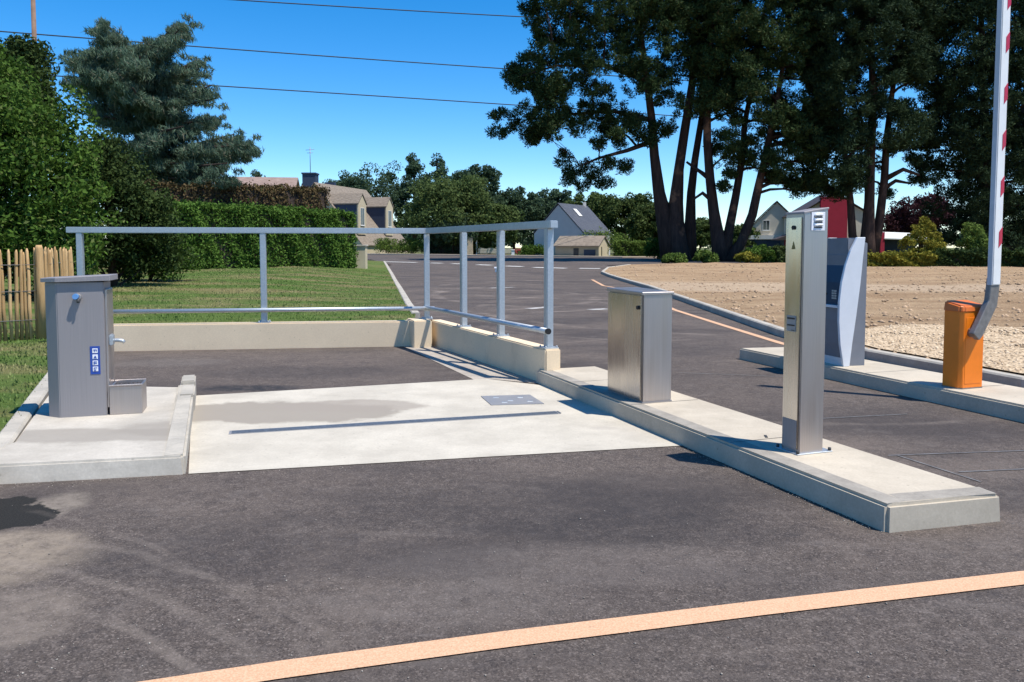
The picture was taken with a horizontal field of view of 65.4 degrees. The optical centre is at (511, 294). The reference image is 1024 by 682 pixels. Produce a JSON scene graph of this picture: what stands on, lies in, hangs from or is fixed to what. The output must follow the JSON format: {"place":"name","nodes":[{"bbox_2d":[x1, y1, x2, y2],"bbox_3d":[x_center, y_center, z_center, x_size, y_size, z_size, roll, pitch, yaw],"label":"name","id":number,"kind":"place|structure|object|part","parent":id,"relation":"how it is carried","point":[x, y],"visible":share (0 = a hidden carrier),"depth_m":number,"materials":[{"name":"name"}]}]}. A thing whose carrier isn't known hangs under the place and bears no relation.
{"place":"outdoors","nodes":[
{"label":"outdoors","id":0,"kind":"place"},
{"bbox_2d":[0,260,415,431],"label":"lawn","id":1,"kind":"structure","parent":0,"point":[379,266],"depth_m":20.21,"materials":[{"name":"green plant"}]},
{"bbox_2d":[0,32,63,276],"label":"broad tree","id":2,"kind":"object","parent":1,"relation":"on","point":[38,56],"visible":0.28,"depth_m":30.23,"materials":[{"name":"green plant"}]},
{"bbox_2d":[0,245,73,341],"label":"paling fence","id":3,"kind":"object","parent":1,"relation":"on","point":[45,263],"visible":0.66,"depth_m":12.12,"materials":[{"name":"brown wood"}]},
{"bbox_2d":[0,40,127,298],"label":"broad tree","id":4,"kind":"object","parent":1,"relation":"on","point":[44,211],"visible":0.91,"depth_m":20.11,"materials":[{"name":"green plant"}]},
{"bbox_2d":[58,129,200,286],"bbox_3d":[-12.133,-2.611,25.020,4.125,5.120,3.373,0,3,0],"label":"shrub","id":5,"kind":"object","parent":1,"relation":"on","point":[136,200],"visible":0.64,"depth_m":24.61,"materials":[{"name":"green plant"}]},
{"bbox_2d":[56,12,264,190],"bbox_3d":[-20.350,-8.404,45.238,13.486,15.466,10.390,0,3,0],"label":"cedar tree","id":6,"kind":"object","parent":1,"relation":"on","point":[146,93],"visible":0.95,"depth_m":43.55,"materials":[{"name":"green plant"}]},
{"bbox_2d":[123,222,205,280],"bbox_3d":[-12.552,-1.609,27.914,3.522,2.704,2.469,0,3,0],"label":"shrub","id":7,"kind":"object","parent":1,"relation":"on","point":[151,274],"visible":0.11,"depth_m":27.98,"materials":[{"name":"green plant"}]},
{"bbox_2d":[142,175,330,209],"bbox_3d":[-15.509,-4.136,45.839,2.328,5.325,12.871,2,4,34],"label":"hedge","id":8,"kind":"object","parent":1,"relation":"on","point":[282,195],"visible":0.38,"depth_m":45.79,"materials":[{"name":"brown plant"}]},
{"bbox_2d":[250,169,265,176],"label":"conifer","id":9,"kind":"object","parent":1,"relation":"on","point":[257,174],"visible":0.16,"depth_m":65.36,"materials":[{"name":"green plant"}]},
{"bbox_2d":[162,195,361,269],"bbox_3d":[-13.232,-3.114,40.933,2.334,3.797,13.453,3,4,37],"label":"hedge","id":10,"kind":"object","parent":1,"relation":"on","point":[231,250],"visible":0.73,"depth_m":40.95,"materials":[{"name":"green plant"}]},
{"bbox_2d":[354,245,367,268],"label":"gate pier","id":11,"kind":"structure","parent":1,"relation":"on","point":[361,262],"depth_m":46.65,"materials":[{"name":"stone"}]},
{"bbox_2d":[0,31,791,86],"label":"power line","id":12,"kind":"object","parent":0,"point":[293,53],"visible":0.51,"depth_m":73.76,"materials":[{"name":"metal"}]},
{"bbox_2d":[236,0,563,18],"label":"power line","id":13,"kind":"object","parent":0,"point":[380,8],"visible":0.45,"depth_m":76.52,"materials":[{"name":"metal"}]},
{"bbox_2d":[53,75,754,121],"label":"power line","id":14,"kind":"object","parent":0,"point":[382,96],"visible":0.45,"depth_m":76.79,"materials":[{"name":"metal"}]},
{"bbox_2d":[189,379,682,473],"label":"pavement","id":15,"kind":"structure","parent":0,"point":[574,425],"depth_m":6.63,"materials":[{"name":"concrete"}]},
{"bbox_2d":[229,411,560,434],"bbox_3d":[-0.927,1.093,6.842,2.836,0.016,0.130,-1,4,-16],"label":"drain channel","id":16,"kind":"object","parent":15,"relation":"on","point":[387,422],"visible":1,"depth_m":6.80,"materials":[{"name":"metal"}]},
{"bbox_2d":[481,395,543,405],"bbox_3d":[-0.003,1.033,7.818,0.553,0.021,0.476,-1,3,-9],"label":"access cover","id":17,"kind":"object","parent":15,"relation":"on","point":[511,400],"visible":1,"depth_m":7.77,"materials":[{"name":"metal"}]},
{"bbox_2d":[404,345,535,382],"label":"pavement","id":18,"kind":"structure","parent":0,"point":[469,367],"depth_m":10.05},
{"bbox_2d":[0,0,1022,247],"label":"sky","id":19,"kind":"structure","parent":0,"point":[344,131],"materials":[{"name":"blue"}]},
{"bbox_2d":[0,254,1023,681],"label":"road","id":20,"kind":"structure","parent":0,"point":[194,564],"depth_m":3.98,"materials":[{"name":"grey asphalt"}]},
{"bbox_2d":[0,372,48,449],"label":"kerb","id":21,"kind":"structure","parent":20,"relation":"on","point":[13,429],"depth_m":6.61,"materials":[{"name":"concrete"}]},
{"bbox_2d":[0,387,185,483],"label":"concrete plinth","id":22,"kind":"structure","parent":20,"relation":"on","point":[45,447],"depth_m":5.51,"materials":[{"name":"grey concrete"}]},
{"bbox_2d":[40,274,146,417],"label":"service point","id":23,"kind":"structure","parent":22,"relation":"on","point":[81,341],"depth_m":6.50,"materials":[{"name":"grey metal"}]},
{"bbox_2d":[164,375,195,469],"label":"kerb","id":24,"kind":"structure","parent":20,"relation":"on","point":[178,441],"depth_m":6.38,"materials":[{"name":"concrete"}]},
{"bbox_2d":[114,320,409,350],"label":"wall","id":25,"kind":"structure","parent":20,"relation":"on","point":[237,335],"depth_m":11.83,"materials":[{"name":"beige concrete"}]},
{"bbox_2d":[66,220,558,348],"bbox_3d":[-2.462,-0.263,11.322,7.447,1.412,2.762,1,4,22],"label":"railing","id":26,"kind":"object","parent":25,"relation":"on","point":[500,321],"visible":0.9,"depth_m":11.48,"materials":[{"name":"grey metal"}]},
{"bbox_2d":[383,261,419,317],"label":"kerb","id":27,"kind":"structure","parent":20,"relation":"on","point":[406,299],"depth_m":23.43,"materials":[{"name":"concrete"}]},
{"bbox_2d":[406,318,431,347],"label":"wall pier","id":28,"kind":"structure","parent":20,"relation":"on","point":[420,333],"depth_m":11.95,"materials":[{"name":"beige concrete"}]},
{"bbox_2d":[431,319,559,380],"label":"wall","id":29,"kind":"structure","parent":20,"relation":"on","point":[526,359],"depth_m":9.98,"materials":[{"name":"beige concrete"}]},
{"bbox_2d":[2,390,1018,681],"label":"grit","id":30,"kind":"object","parent":20,"relation":"on","point":[524,594],"visible":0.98,"depth_m":4.09,"materials":[{"name":"grey gravel"}]},
{"bbox_2d":[367,253,656,257],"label":"kerb","id":31,"kind":"structure","parent":20,"relation":"on","point":[524,255],"depth_m":92.55,"materials":[{"name":"grey concrete"}]},
{"bbox_2d":[139,571,1023,681],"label":"painted line","id":32,"kind":"object","parent":20,"relation":"on","point":[364,658],"visible":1,"depth_m":3.12,"materials":[{"name":"paint"}]},
{"bbox_2d":[592,280,783,344],"bbox_3d":[4.544,0.250,20.856,3.385,0.016,32.164,-1,3,-9],"label":"painted line","id":33,"kind":"object","parent":20,"relation":"on","point":[759,336],"visible":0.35,"depth_m":15.12,"materials":[{"name":"paint"}]},
{"bbox_2d":[536,366,999,532],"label":"traffic island","id":34,"kind":"structure","parent":20,"relation":"on","point":[880,474],"depth_m":5.04,"materials":[{"name":"concrete"}]},
{"bbox_2d":[607,287,673,402],"bbox_3d":[1.148,0.433,7.243,0.327,0.977,0.677,-1,4,-20],"label":"steel cabinet","id":35,"kind":"object","parent":34,"relation":"on","point":[639,340],"visible":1,"depth_m":6.98,"materials":[{"name":"grey metal"}]},
{"bbox_3d":[1.004,0.446,7.197,0.030,0.915,0.620,-1,4,-20],"label":"door","id":36,"kind":"part","parent":35,"relation":"part of","materials":[{"name":"metal"}]},
{"bbox_2d":[541,370,903,503],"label":"kerb","id":37,"kind":"structure","parent":34,"relation":"on","point":[856,487],"depth_m":5.39,"materials":[{"name":"grey concrete"}]},
{"bbox_2d":[775,207,832,455],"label":"access column","id":38,"kind":"structure","parent":34,"relation":"on","point":[804,323],"depth_m":5.20,"materials":[{"name":"metal"}]},
{"bbox_2d":[890,487,995,500],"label":"kerb","id":39,"kind":"structure","parent":34,"relation":"on","point":[932,494],"depth_m":4.38,"materials":[{"name":"grey concrete"}]},
{"bbox_2d":[601,264,1023,387],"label":"kerb","id":40,"kind":"structure","parent":20,"relation":"on","point":[932,365],"depth_m":10.53,"materials":[{"name":"concrete"}]},
{"bbox_2d":[739,347,1023,422],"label":"traffic island","id":41,"kind":"structure","parent":20,"relation":"on","point":[1004,401],"depth_m":8.07,"materials":[{"name":"concrete"}]},
{"bbox_2d":[824,237,866,366],"bbox_3d":[3.806,0.066,9.287,0.398,1.467,0.540,-1,4,-14],"label":"payment terminal","id":42,"kind":"object","parent":41,"relation":"on","point":[846,281],"visible":0.67,"depth_m":9.09,"materials":[{"name":"blue paint"}]},
{"bbox_2d":[825,307,839,356],"bbox_3d":[3.693,0.418,9.281,0.111,0.563,0.468,-1,4,-14],"label":"lower door","id":43,"kind":"structure","parent":42,"relation":"in","point":[831,326],"depth_m":9.17,"materials":[{"name":"blue paint"}]},
{"bbox_2d":[942,0,1010,388],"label":"barrier gate","id":44,"kind":"structure","parent":41,"relation":"on","point":[966,322],"depth_m":7.53,"materials":[{"name":"orange metal"}]},
{"bbox_2d":[964,317,981,383],"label":"door","id":45,"kind":"structure","parent":44,"relation":"in","point":[973,348],"depth_m":7.62,"materials":[{"name":"orange metal"}]},
{"bbox_2d":[898,455,980,481],"bbox_3d":[2.890,1.175,5.422,0.011,0.001,0.683,-1,4,-19],"label":"saw cut","id":46,"kind":"object","parent":20,"relation":"on","point":[939,468],"visible":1,"depth_m":5.38,"materials":[{"name":"black asphalt"}]},
{"bbox_2d":[902,450,1023,454],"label":"saw cut","id":47,"kind":"object","parent":20,"relation":"on","point":[961,452],"visible":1,"depth_m":5.82,"materials":[{"name":"black asphalt"}]},
{"bbox_2d":[959,469,1013,471],"bbox_3d":[3.346,1.177,5.375,0.726,0.001,0.011,0,3,-8],"label":"saw cut","id":48,"kind":"object","parent":20,"relation":"on","point":[987,470],"visible":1,"depth_m":5.35,"materials":[{"name":"black asphalt"}]},
{"bbox_2d":[389,248,964,255],"bbox_3d":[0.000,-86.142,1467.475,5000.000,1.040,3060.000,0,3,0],"label":"ground","id":49,"kind":"structure","parent":0,"point":[509,252],"depth_m":130.64,"materials":[{"name":"green plant"}]},
{"bbox_2d":[31,0,36,39],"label":"utility pole","id":50,"kind":"object","parent":49,"relation":"on","point":[33,18],"depth_m":33.31,"materials":[{"name":"beige wood"}]},
{"bbox_2d":[237,177,299,188],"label":"house","id":51,"kind":"structure","parent":49,"relation":"on","point":[292,181],"depth_m":61.45,"materials":[{"name":"tile"}]},
{"bbox_2d":[322,169,369,191],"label":"broad tree","id":52,"kind":"object","parent":49,"relation":"on","point":[348,181],"visible":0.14,"depth_m":143.52,"materials":[{"name":"green plant"}]},
{"bbox_2d":[301,149,407,252],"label":"house","id":53,"kind":"structure","parent":49,"relation":"on","point":[370,211],"depth_m":119.07,"materials":[{"name":"brown tile"}]},
{"bbox_2d":[350,160,409,227],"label":"broad tree","id":54,"kind":"object","parent":49,"relation":"on","point":[384,187],"visible":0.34,"depth_m":147.75,"materials":[{"name":"green plant"}]},
{"bbox_2d":[373,237,405,253],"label":"shrub","id":55,"kind":"object","parent":49,"relation":"on","point":[383,244],"visible":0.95,"depth_m":108.70,"materials":[{"name":"green plant"}]},
{"bbox_2d":[393,152,430,247],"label":"conifer","id":56,"kind":"object","parent":49,"relation":"on","point":[413,168],"visible":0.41,"depth_m":148.08,"materials":[{"name":"green plant"}]},
{"bbox_2d":[394,237,430,253],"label":"shrub","id":57,"kind":"object","parent":49,"relation":"on","point":[409,245],"visible":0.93,"depth_m":108.50,"materials":[{"name":"green plant"}]},
{"bbox_2d":[420,152,448,215],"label":"conifer","id":58,"kind":"object","parent":49,"relation":"on","point":[439,163],"visible":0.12,"depth_m":148.35,"materials":[{"name":"green plant"}]},
{"bbox_2d":[393,172,495,244],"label":"broad tree","id":59,"kind":"object","parent":49,"relation":"on","point":[439,197],"visible":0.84,"depth_m":108.40,"materials":[{"name":"green plant"}]},
{"bbox_2d":[429,237,459,253],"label":"hedge","id":60,"kind":"object","parent":49,"relation":"on","point":[445,248],"visible":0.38,"depth_m":110.12,"materials":[{"name":"green plant"}]},
{"bbox_2d":[422,209,480,253],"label":"broad tree","id":61,"kind":"object","parent":49,"relation":"on","point":[435,239],"visible":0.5,"depth_m":107.49,"materials":[{"name":"green plant"}]},
{"bbox_2d":[467,237,472,254],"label":"gate pier","id":62,"kind":"structure","parent":49,"relation":"on","point":[469,245],"depth_m":107.02,"materials":[{"name":"stone"}]},
{"bbox_2d":[447,163,508,253],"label":"broad tree","id":63,"kind":"object","parent":49,"relation":"on","point":[490,174],"visible":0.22,"depth_m":113.68,"materials":[{"name":"green plant"}]},
{"bbox_2d":[473,240,496,254],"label":"shrub","id":64,"kind":"object","parent":49,"relation":"on","point":[482,245],"visible":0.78,"depth_m":109.13,"materials":[{"name":"green plant"}]},
{"bbox_2d":[459,201,525,252],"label":"broad tree","id":65,"kind":"object","parent":49,"relation":"on","point":[502,213],"visible":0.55,"depth_m":109.30,"materials":[{"name":"green plant"}]},
{"bbox_2d":[478,248,510,253],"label":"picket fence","id":66,"kind":"object","parent":49,"relation":"on","point":[480,250],"visible":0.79,"depth_m":107.84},
{"bbox_2d":[496,186,544,253],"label":"broad tree","id":67,"kind":"object","parent":49,"relation":"on","point":[529,205],"visible":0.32,"depth_m":117.78,"materials":[{"name":"green plant"}]},
{"bbox_2d":[518,243,543,254],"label":"shrub","id":68,"kind":"object","parent":49,"relation":"on","point":[532,250],"visible":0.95,"depth_m":97.42,"materials":[{"name":"green plant"}]},
{"bbox_2d":[531,187,572,231],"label":"broad tree","id":69,"kind":"object","parent":49,"relation":"on","point":[552,198],"visible":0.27,"depth_m":121.80,"materials":[{"name":"green plant"}]},
{"bbox_2d":[533,202,610,254],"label":"house","id":70,"kind":"structure","parent":49,"relation":"on","point":[574,220],"depth_m":99.10,"materials":[{"name":"stone"}]},
{"bbox_2d":[554,236,610,255],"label":"garage","id":71,"kind":"structure","parent":49,"relation":"on","point":[581,245],"depth_m":92.17,"materials":[{"name":"beige paint"}]},
{"bbox_2d":[573,248,578,255],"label":"door","id":72,"kind":"structure","parent":71,"relation":"in","point":[575,250],"depth_m":91.79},
{"bbox_2d":[584,250,594,255],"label":"garage door","id":73,"kind":"structure","parent":71,"relation":"in","point":[586,252],"depth_m":91.21,"materials":[{"name":"metal"}]},
{"bbox_2d":[564,191,618,241],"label":"broad tree","id":74,"kind":"object","parent":49,"relation":"on","point":[592,201],"visible":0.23,"depth_m":117.49,"materials":[{"name":"green plant"}]},
{"bbox_2d":[578,226,633,251],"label":"shrub","id":75,"kind":"object","parent":49,"relation":"on","point":[613,236],"visible":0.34,"depth_m":96.10,"materials":[{"name":"green plant"}]},
{"bbox_2d":[484,0,759,260],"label":"pine tree","id":76,"kind":"object","parent":49,"relation":"on","point":[650,75],"visible":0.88,"depth_m":70.22,"materials":[{"name":"green plant"}]},
{"bbox_2d":[594,192,653,240],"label":"broad tree","id":77,"kind":"object","parent":49,"relation":"on","point":[621,209],"visible":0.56,"depth_m":113.60,"materials":[{"name":"green plant"}]},
{"bbox_2d":[612,239,654,255],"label":"hedge","id":78,"kind":"object","parent":49,"relation":"on","point":[628,248],"visible":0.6,"depth_m":91.31,"materials":[{"name":"green plant"}]},
{"bbox_2d":[623,202,668,241],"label":"broad tree","id":79,"kind":"object","parent":49,"relation":"on","point":[640,224],"visible":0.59,"depth_m":108.11,"materials":[{"name":"green plant"}]},
{"bbox_2d":[643,237,659,258],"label":"shrub","id":80,"kind":"object","parent":49,"relation":"on","point":[651,248],"visible":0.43,"depth_m":79.60,"materials":[{"name":"green plant"}]},
{"bbox_2d":[661,252,688,262],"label":"shrub","id":81,"kind":"object","parent":49,"relation":"on","point":[679,257],"visible":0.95,"depth_m":64.55,"materials":[{"name":"green plant"}]},
{"bbox_2d":[696,217,710,249],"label":"broad tree","id":82,"kind":"object","parent":49,"relation":"on","point":[703,237],"visible":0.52,"depth_m":113.04,"materials":[{"name":"green plant"}]},
{"bbox_2d":[401,229,1006,249],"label":"wood","id":83,"kind":"object","parent":49,"relation":"on","point":[405,236],"visible":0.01,"depth_m":195.97,"materials":[{"name":"green plant"}]},
{"bbox_2d":[692,249,718,262],"bbox_3d":[15.798,-3.060,64.948,2.350,1.356,1.734,0,3,0],"label":"shrub","id":84,"kind":"object","parent":49,"relation":"on","point":[705,256],"visible":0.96,"depth_m":64.59,"materials":[{"name":"green plant"}]},
{"bbox_2d":[733,223,760,246],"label":"broad tree","id":85,"kind":"object","parent":49,"relation":"on","point":[737,229],"visible":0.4,"depth_m":110.45,"materials":[{"name":"green plant"}]},
{"bbox_2d":[733,251,761,262],"bbox_3d":[18.915,-2.936,63.843,2.298,1.260,1.894,0,3,0],"label":"shrub","id":86,"kind":"object","parent":49,"relation":"on","point":[747,257],"visible":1,"depth_m":63.42,"materials":[{"name":"green plant"}]},
{"bbox_2d":[742,244,776,262],"bbox_3d":[20.020,-3.305,64.834,3.082,1.864,3.016,2,4,30],"label":"shrub","id":87,"kind":"object","parent":49,"relation":"on","point":[766,253],"visible":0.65,"depth_m":64.23,"materials":[{"name":"green plant"}]},
{"bbox_2d":[678,0,844,261],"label":"pine tree","id":88,"kind":"object","parent":49,"relation":"on","point":[767,32],"visible":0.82,"depth_m":67.51,"materials":[{"name":"green plant"}]},
{"bbox_2d":[743,201,788,250],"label":"house","id":89,"kind":"structure","parent":49,"relation":"on","point":[768,225],"depth_m":109.64,"materials":[{"name":"white paint"}]},
{"bbox_2d":[762,220,769,230],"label":"window","id":90,"kind":"structure","parent":89,"relation":"in","point":[766,223],"depth_m":109.94,"materials":[{"name":"grey glass"}]},
{"bbox_2d":[772,244,785,262],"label":"bush","id":91,"kind":"object","parent":49,"relation":"on","point":[780,250],"visible":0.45,"depth_m":64.31,"materials":[{"name":"green plant"}]},
{"bbox_2d":[771,195,862,245],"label":"house","id":92,"kind":"structure","parent":49,"relation":"on","point":[837,221],"depth_m":100.18,"materials":[{"name":"red paint"}]},
{"bbox_2d":[791,0,952,252],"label":"pine tree","id":93,"kind":"object","parent":49,"relation":"on","point":[895,23],"visible":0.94,"depth_m":66.13,"materials":[{"name":"green plant"}]},
{"bbox_2d":[879,232,927,252],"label":"carport","id":94,"kind":"object","parent":49,"relation":"on","point":[889,241],"visible":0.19,"depth_m":99.78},
{"bbox_2d":[883,191,956,253],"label":"copper tree","id":95,"kind":"object","parent":49,"relation":"on","point":[904,217],"visible":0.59,"depth_m":104.27,"materials":[{"name":"purple plant"}]},
{"bbox_2d":[905,0,1023,250],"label":"broad tree","id":96,"kind":"object","parent":49,"relation":"on","point":[971,146],"visible":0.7,"depth_m":68.95,"materials":[{"name":"green plant"}]},
{"bbox_2d":[605,262,1023,375],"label":"field","id":97,"kind":"structure","parent":0,"point":[874,300],"depth_m":27.76,"materials":[{"name":"soil"}]},
{"bbox_2d":[604,263,1023,358],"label":"soil clods","id":98,"kind":"object","parent":97,"relation":"on","point":[885,313],"visible":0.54,"depth_m":24.58,"materials":[{"name":"brown soil"}]},
{"bbox_2d":[867,248,938,266],"bbox_3d":[25.586,-2.431,53.377,5.801,1.480,1.801,1,3,12],"label":"hedge","id":99,"kind":"object","parent":97,"relation":"on","point":[895,258],"visible":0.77,"depth_m":52.92,"materials":[{"name":"yellow plant"}]},
{"bbox_2d":[897,216,946,252],"bbox_3d":[28.230,-3.538,54.289,3.355,3.722,2.265,0,3,0],"label":"tree","id":100,"kind":"object","parent":97,"relation":"on","point":[922,232],"visible":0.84,"depth_m":54.03,"materials":[{"name":"green plant"}]},
{"bbox_2d":[865,323,1023,373],"bbox_3d":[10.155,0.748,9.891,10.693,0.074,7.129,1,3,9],"label":"gravel","id":101,"kind":"structure","parent":97,"relation":"on","point":[936,331],"depth_m":11.58,"materials":[{"name":"beige gravel"}]},
{"bbox_2d":[955,221,988,249],"bbox_3d":[31.924,-3.392,54.843,2.430,3.358,2.119,0,3,0],"label":"tree","id":102,"kind":"object","parent":97,"relation":"on","point":[980,239],"visible":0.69,"depth_m":54.58,"materials":[{"name":"green plant"}]},
{"bbox_2d":[932,246,1023,266],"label":"hedge","id":103,"kind":"object","parent":97,"relation":"on","point":[972,257],"visible":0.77,"depth_m":51.67,"materials":[{"name":"green plant"}]}
]}

